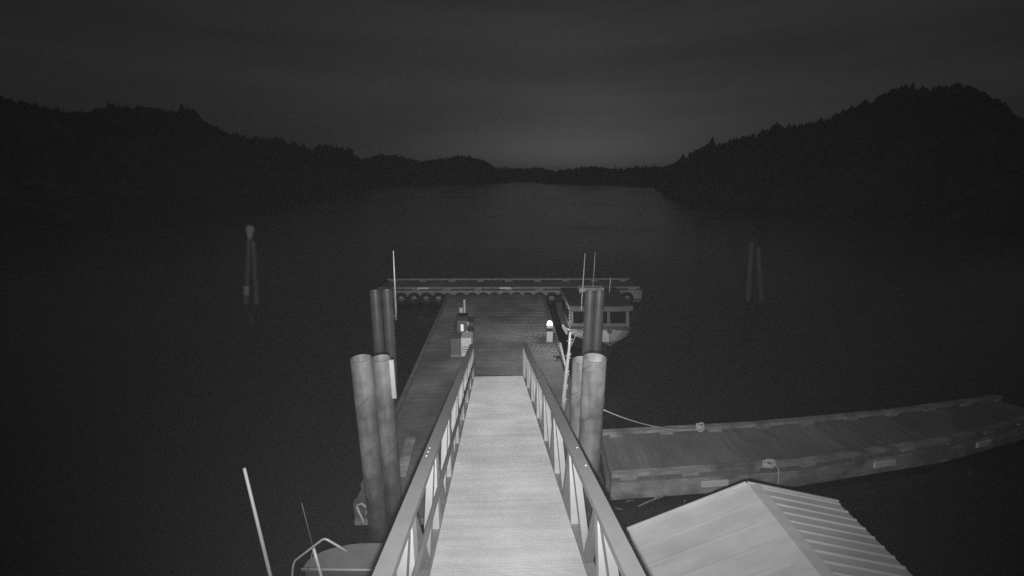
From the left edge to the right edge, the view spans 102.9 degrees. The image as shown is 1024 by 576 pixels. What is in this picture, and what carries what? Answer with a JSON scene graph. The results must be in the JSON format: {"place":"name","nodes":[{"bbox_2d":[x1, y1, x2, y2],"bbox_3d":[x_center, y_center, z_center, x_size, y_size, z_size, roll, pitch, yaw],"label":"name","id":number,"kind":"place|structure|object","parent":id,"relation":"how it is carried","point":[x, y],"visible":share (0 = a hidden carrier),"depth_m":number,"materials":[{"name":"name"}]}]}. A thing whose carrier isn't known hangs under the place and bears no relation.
{"place":"outdoors","nodes":[
{"label":"outdoors","id":0,"kind":"place"},
{"bbox_2d":[0,183,371,231],"bbox_3d":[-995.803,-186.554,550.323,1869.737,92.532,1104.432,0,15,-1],"label":"hill","id":1,"kind":"structure","parent":0,"point":[17,218],"depth_m":69.59,"materials":[{"name":"black plant"}]},
{"bbox_2d":[375,159,508,186],"bbox_3d":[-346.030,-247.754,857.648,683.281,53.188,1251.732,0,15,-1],"label":"hill","id":2,"kind":"structure","parent":0,"point":[485,181],"depth_m":629.20,"materials":[{"name":"black plant"}]},
{"bbox_2d":[0,82,1023,222],"bbox_3d":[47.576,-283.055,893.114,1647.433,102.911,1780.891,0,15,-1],"label":"forest","id":3,"kind":"object","parent":2,"relation":"on","point":[894,149],"visible":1,"depth_m":116.67,"materials":[{"name":"black plant"}]},
{"bbox_2d":[0,182,1023,575],"bbox_3d":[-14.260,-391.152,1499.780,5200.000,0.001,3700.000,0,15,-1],"label":"water","id":4,"kind":"structure","parent":0,"point":[160,386],"depth_m":16.41,"materials":[{"name":"black liquid"}]},
{"bbox_2d":[242,225,254,304],"bbox_3d":[-14.333,-0.505,22.078,0.430,5.920,0.430,12,14,-4],"label":"mooring pile","id":5,"kind":"object","parent":4,"relation":"in","point":[249,229],"visible":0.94,"depth_m":21.80,"materials":[{"name":"white paint"}]},
{"bbox_2d":[250,240,259,304],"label":"mooring pile","id":6,"kind":"object","parent":4,"relation":"in","point":[254,271],"visible":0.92,"depth_m":21.89,"materials":[{"name":"grey wood"}]},
{"bbox_2d":[243,467,396,575],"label":"boat","id":7,"kind":"object","parent":4,"relation":"on","point":[361,559],"visible":0.82,"depth_m":5.20,"materials":[{"name":"paint"}]},
{"bbox_2d":[350,354,388,543],"bbox_3d":[-2.431,3.701,7.250,0.344,5.326,0.344,0,15,-1],"label":"mooring pile","id":8,"kind":"object","parent":4,"relation":"in","point":[366,409],"visible":0.91,"depth_m":6.84,"materials":[{"name":"metal"}]},
{"bbox_2d":[369,290,384,355],"bbox_3d":[-3.777,2.579,11.771,0.300,5.176,0.300,1,15,-1],"label":"mooring pile","id":9,"kind":"object","parent":4,"relation":"in","point":[377,321],"visible":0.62,"depth_m":11.23,"materials":[{"name":"metal"}]},
{"bbox_2d":[372,354,402,533],"bbox_3d":[-2.229,3.690,7.600,0.333,5.169,0.333,0,15,-1],"label":"mooring pile","id":10,"kind":"object","parent":4,"relation":"in","point":[386,416],"visible":0.74,"depth_m":7.19,"materials":[{"name":"metal"}]},
{"bbox_2d":[389,360,396,398],"bbox_3d":[-2.061,1.561,7.006,0.116,0.716,0.060,0,15,-1],"label":"sign board","id":11,"kind":"object","parent":10,"relation":"attached to","point":[392,378],"visible":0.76,"depth_m":6.98,"materials":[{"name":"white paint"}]},
{"bbox_2d":[381,289,398,407],"bbox_3d":[-3.519,2.547,11.972,0.300,5.136,0.300,1,15,-1],"label":"mooring pile","id":12,"kind":"object","parent":4,"relation":"in","point":[388,322],"visible":0.64,"depth_m":11.48,"materials":[{"name":"metal"}]},
{"bbox_2d":[393,251,396,319],"bbox_3d":[-3.329,-0.052,11.336,0.239,1.991,0.060,0,15,-1],"label":"whip pole","id":13,"kind":"object","parent":12,"relation":"attached to","point":[395,314],"visible":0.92,"depth_m":11.37,"materials":[{"name":"metal"}]},
{"bbox_2d":[353,294,608,524],"bbox_3d":[-0.792,2.646,14.962,5.170,1.110,14.660,0,15,-1],"label":"floating dock","id":14,"kind":"object","parent":4,"relation":"on","point":[506,327],"visible":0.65,"depth_m":14.04,"materials":[{"name":"grey wood"}]},
{"bbox_2d":[355,503,366,526],"bbox_3d":[-2.843,4.290,7.722,0.261,0.449,0.132,6,16,22],"label":"rope tail","id":15,"kind":"object","parent":14,"relation":"hanging from","point":[359,513],"visible":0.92,"depth_m":7.67},
{"bbox_2d":[399,437,415,476],"bbox_3d":[-2.345,3.729,9.067,0.220,0.050,1.266,-1,15,-4],"label":"plank","id":16,"kind":"object","parent":14,"relation":"on","point":[406,456],"visible":0.86,"depth_m":9.04,"materials":[{"name":"grey wood"}]},
{"bbox_2d":[451,332,472,356],"bbox_3d":[-1.779,1.985,14.488,0.730,0.689,0.630,0,15,-1],"label":"dock box","id":17,"kind":"object","parent":14,"relation":"on","point":[461,342],"visible":0.79,"depth_m":14.23,"materials":[{"name":"grey plastic"}]},
{"bbox_2d":[453,313,471,331],"bbox_3d":[-1.829,1.554,15.235,0.755,1.140,0.522,0,15,-1],"label":"fuel dispenser","id":18,"kind":"object","parent":14,"relation":"on","point":[462,320],"visible":0.6,"depth_m":15.06,"materials":[{"name":"grey metal"}]},
{"bbox_2d":[459,299,465,312],"bbox_3d":[-1.971,1.133,16.346,0.254,1.383,0.080,-5,16,-19],"label":"sign post","id":19,"kind":"object","parent":14,"relation":"on","point":[461,310],"visible":0.5,"depth_m":16.24,"materials":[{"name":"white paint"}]},
{"bbox_2d":[468,318,473,331],"bbox_3d":[-1.529,1.606,15.336,0.180,0.986,0.480,0,15,-1],"label":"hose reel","id":20,"kind":"object","parent":14,"relation":"on","point":[471,324],"visible":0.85,"depth_m":15.07,"materials":[{"name":"metal"}]},
{"bbox_2d":[372,343,645,575],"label":"gangway","id":21,"kind":"object","parent":14,"relation":"on","point":[503,484],"visible":1,"depth_m":4.82,"materials":[{"name":"metal"}]},
{"bbox_2d":[546,321,552,341],"bbox_3d":[1.434,1.638,15.582,0.230,0.799,0.240,0,15,-1],"label":"power pedestal","id":22,"kind":"object","parent":14,"relation":"on","point":[549,331],"visible":1,"depth_m":15.48,"materials":[{"name":"white paint"}]},
{"bbox_2d":[559,343,565,365],"bbox_3d":[1.488,1.934,11.720,0.119,0.501,0.848,-2,15,-8],"label":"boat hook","id":23,"kind":"object","parent":14,"relation":"on","point":[562,351],"visible":0.79,"depth_m":11.89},
{"bbox_2d":[561,319,571,413],"bbox_3d":[1.415,2.059,10.450,0.221,2.609,0.225,0,15,-1],"label":"rope post","id":24,"kind":"object","parent":14,"relation":"on","point":[564,392],"visible":1,"depth_m":10.50,"materials":[{"name":"grey metal"}]},
{"bbox_2d":[377,278,641,302],"bbox_3d":[-0.158,0.308,23.422,14.600,1.290,2.240,0,15,-1],"label":"floating dock","id":25,"kind":"object","parent":4,"relation":"on","point":[451,286],"visible":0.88,"depth_m":23.14,"materials":[{"name":"grey wood"}]},
{"bbox_2d":[396,293,407,304],"bbox_3d":[-6.004,0.595,22.165,0.720,0.720,0.190,0,15,-1],"label":"tyre fender","id":26,"kind":"object","parent":25,"relation":"hanging from","point":[404,295],"visible":0.92,"depth_m":22.09,"materials":[{"name":"rubber"}]},
{"bbox_2d":[408,293,419,304],"bbox_3d":[-5.313,0.593,22.171,0.720,0.720,0.190,0,15,-1],"label":"tyre fender","id":27,"kind":"object","parent":25,"relation":"hanging from","point":[410,296],"visible":1,"depth_m":22.09,"materials":[{"name":"rubber"}]},
{"bbox_2d":[420,293,432,304],"bbox_3d":[-4.650,0.592,22.177,0.720,0.720,0.190,0,15,-1],"label":"tyre fender","id":28,"kind":"object","parent":25,"relation":"hanging from","point":[429,295],"visible":1,"depth_m":22.10,"materials":[{"name":"rubber"}]},
{"bbox_2d":[432,292,444,304],"bbox_3d":[-3.987,0.590,22.183,0.720,0.720,0.190,0,15,-1],"label":"tyre fender","id":29,"kind":"object","parent":25,"relation":"hanging from","point":[435,295],"visible":0.94,"depth_m":22.10,"materials":[{"name":"rubber"}]},
{"bbox_2d":[546,292,557,304],"bbox_3d":[2.172,0.576,22.237,0.720,0.720,0.190,0,15,-1],"label":"tyre fender","id":30,"kind":"object","parent":25,"relation":"hanging from","point":[548,295],"visible":0.94,"depth_m":22.14,"materials":[{"name":"rubber"}]},
{"bbox_2d":[622,292,632,302],"bbox_3d":[6.268,0.566,22.274,0.720,0.720,0.190,0,15,-1],"label":"tyre fender","id":31,"kind":"object","parent":25,"relation":"hanging from","point":[630,295],"visible":0.53,"depth_m":22.16,"materials":[{"name":"rubber"}]},
{"bbox_2d":[569,356,582,443],"bbox_3d":[1.216,3.706,7.679,0.374,5.097,0.374,0,15,-1],"label":"mooring pile","id":32,"kind":"object","parent":4,"relation":"in","point":[575,395],"visible":0.2,"depth_m":7.10,"materials":[{"name":"metal"}]},
{"bbox_2d":[582,290,595,355],"bbox_3d":[2.112,2.604,11.678,0.290,5.176,0.290,0,15,-1],"label":"mooring pile","id":33,"kind":"object","parent":4,"relation":"in","point":[588,321],"visible":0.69,"depth_m":11.13,"materials":[{"name":"metal"}]},
{"bbox_2d":[578,353,606,529],"bbox_3d":[1.339,3.697,7.285,0.398,5.316,0.398,0,15,-1],"label":"mooring pile","id":34,"kind":"object","parent":4,"relation":"in","point":[592,398],"visible":0.5,"depth_m":6.72,"materials":[{"name":"metal"}]},
{"bbox_2d":[554,256,632,360],"bbox_3d":[3.308,0.461,16.599,2.688,4.295,5.871,0,15,-1],"label":"workboat","id":35,"kind":"object","parent":4,"relation":"on","point":[618,307],"visible":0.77,"depth_m":15.54,"materials":[{"name":"paint"}]},
{"bbox_2d":[562,299,565,311],"bbox_3d":[2.181,0.721,17.129,0.008,0.460,0.900,0,15,-1],"label":"side window","id":36,"kind":"structure","parent":35,"relation":"in","point":[563,303],"depth_m":17.09,"materials":[{"name":"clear glass"}]},
{"bbox_2d":[566,305,568,321],"bbox_3d":[2.191,0.977,16.162,0.008,0.460,0.800,0,15,-1],"label":"side window","id":37,"kind":"structure","parent":35,"relation":"in","point":[567,310],"depth_m":16.08,"materials":[{"name":"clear glass"}]},
{"bbox_2d":[572,311,583,324],"bbox_3d":[2.636,1.127,15.521,0.681,0.503,0.200,0,15,-1],"label":"window","id":38,"kind":"structure","parent":35,"relation":"in","point":[577,316],"depth_m":15.52,"materials":[{"name":"glass"}]},
{"bbox_2d":[603,311,607,323],"bbox_3d":[3.336,1.125,15.527,0.661,0.503,0.200,0,15,-1],"label":"window","id":39,"kind":"structure","parent":35,"relation":"in","point":[605,319],"depth_m":15.53,"materials":[{"name":"glass"}]},
{"bbox_2d":[609,311,626,323],"bbox_3d":[4.036,1.123,15.534,0.681,0.503,0.200,0,15,-1],"label":"window","id":40,"kind":"structure","parent":35,"relation":"in","point":[615,317],"depth_m":15.54,"materials":[{"name":"glass"}]},
{"bbox_2d":[592,290,604,353],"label":"mooring pile","id":41,"kind":"object","parent":4,"relation":"in","point":[598,319],"visible":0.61,"depth_m":11.24,"materials":[{"name":"metal"}]},
{"bbox_2d":[745,242,754,300],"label":"mooring pile","id":42,"kind":"object","parent":4,"relation":"in","point":[750,266],"visible":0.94,"depth_m":22.53,"materials":[{"name":"grey wood"}]},
{"bbox_2d":[755,248,764,300],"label":"mooring pile","id":43,"kind":"object","parent":4,"relation":"in","point":[759,271],"visible":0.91,"depth_m":22.58,"materials":[{"name":"grey wood"}]},
{"bbox_2d":[624,481,912,575],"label":"boat shed","id":44,"kind":"object","parent":4,"relation":"on","point":[748,528],"visible":0.99,"depth_m":4.99,"materials":[{"name":"metal"}]},
{"bbox_2d":[600,395,1023,499],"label":"floating dock","id":45,"kind":"object","parent":4,"relation":"on","point":[641,462],"visible":0.95,"depth_m":9.59,"materials":[{"name":"grey wood"}]},
{"bbox_2d":[609,495,699,509],"bbox_3d":[2.955,4.475,8.573,2.048,0.130,0.257,-1,15,-5],"label":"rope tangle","id":46,"kind":"object","parent":45,"relation":"hanging from","point":[653,499],"visible":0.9,"depth_m":8.55,"materials":[{"name":"grey fabric"}]},
{"bbox_2d":[695,422,704,431],"bbox_3d":[4.563,3.376,9.903,0.238,0.220,0.133,0,15,-1],"label":"rope heap","id":47,"kind":"object","parent":45,"relation":"on","point":[700,427],"visible":1,"depth_m":9.87,"materials":[{"name":"grey fabric"}]},
{"bbox_2d":[604,410,696,429],"bbox_3d":[3.002,2.744,8.497,3.820,2.017,0.024,-12,19,-37],"label":"mooring line","id":48,"kind":"object","parent":47,"relation":"attached to","point":[648,424],"visible":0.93,"depth_m":8.27,"materials":[{"name":"fabric"}]},
{"bbox_2d":[761,458,776,468],"bbox_3d":[5.428,3.720,8.615,0.320,0.280,0.167,0,15,-1],"label":"rope heap","id":49,"kind":"object","parent":45,"relation":"attached to","point":[765,464],"visible":1,"depth_m":8.56,"materials":[{"name":"grey fabric"}]},
{"bbox_2d":[0,0,1023,171],"label":"sky","id":50,"kind":"structure","parent":0,"point":[555,85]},
{"bbox_2d":[501,170,550,181],"bbox_3d":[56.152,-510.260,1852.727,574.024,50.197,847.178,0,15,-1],"label":"hill","id":51,"kind":"structure","parent":0,"point":[518,180],"depth_m":1595.66,"materials":[{"name":"black plant"}]},
{"bbox_2d":[538,180,657,186],"bbox_3d":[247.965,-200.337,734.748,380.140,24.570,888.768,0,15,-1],"label":"hill","id":52,"kind":"structure","parent":0,"point":[639,185],"depth_m":545.64,"materials":[{"name":"black plant"}]},
{"bbox_2d":[665,171,1023,229],"bbox_3d":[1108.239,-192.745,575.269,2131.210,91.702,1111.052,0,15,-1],"label":"shoreline","id":53,"kind":"structure","parent":0,"point":[948,208],"depth_m":69.02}
]}

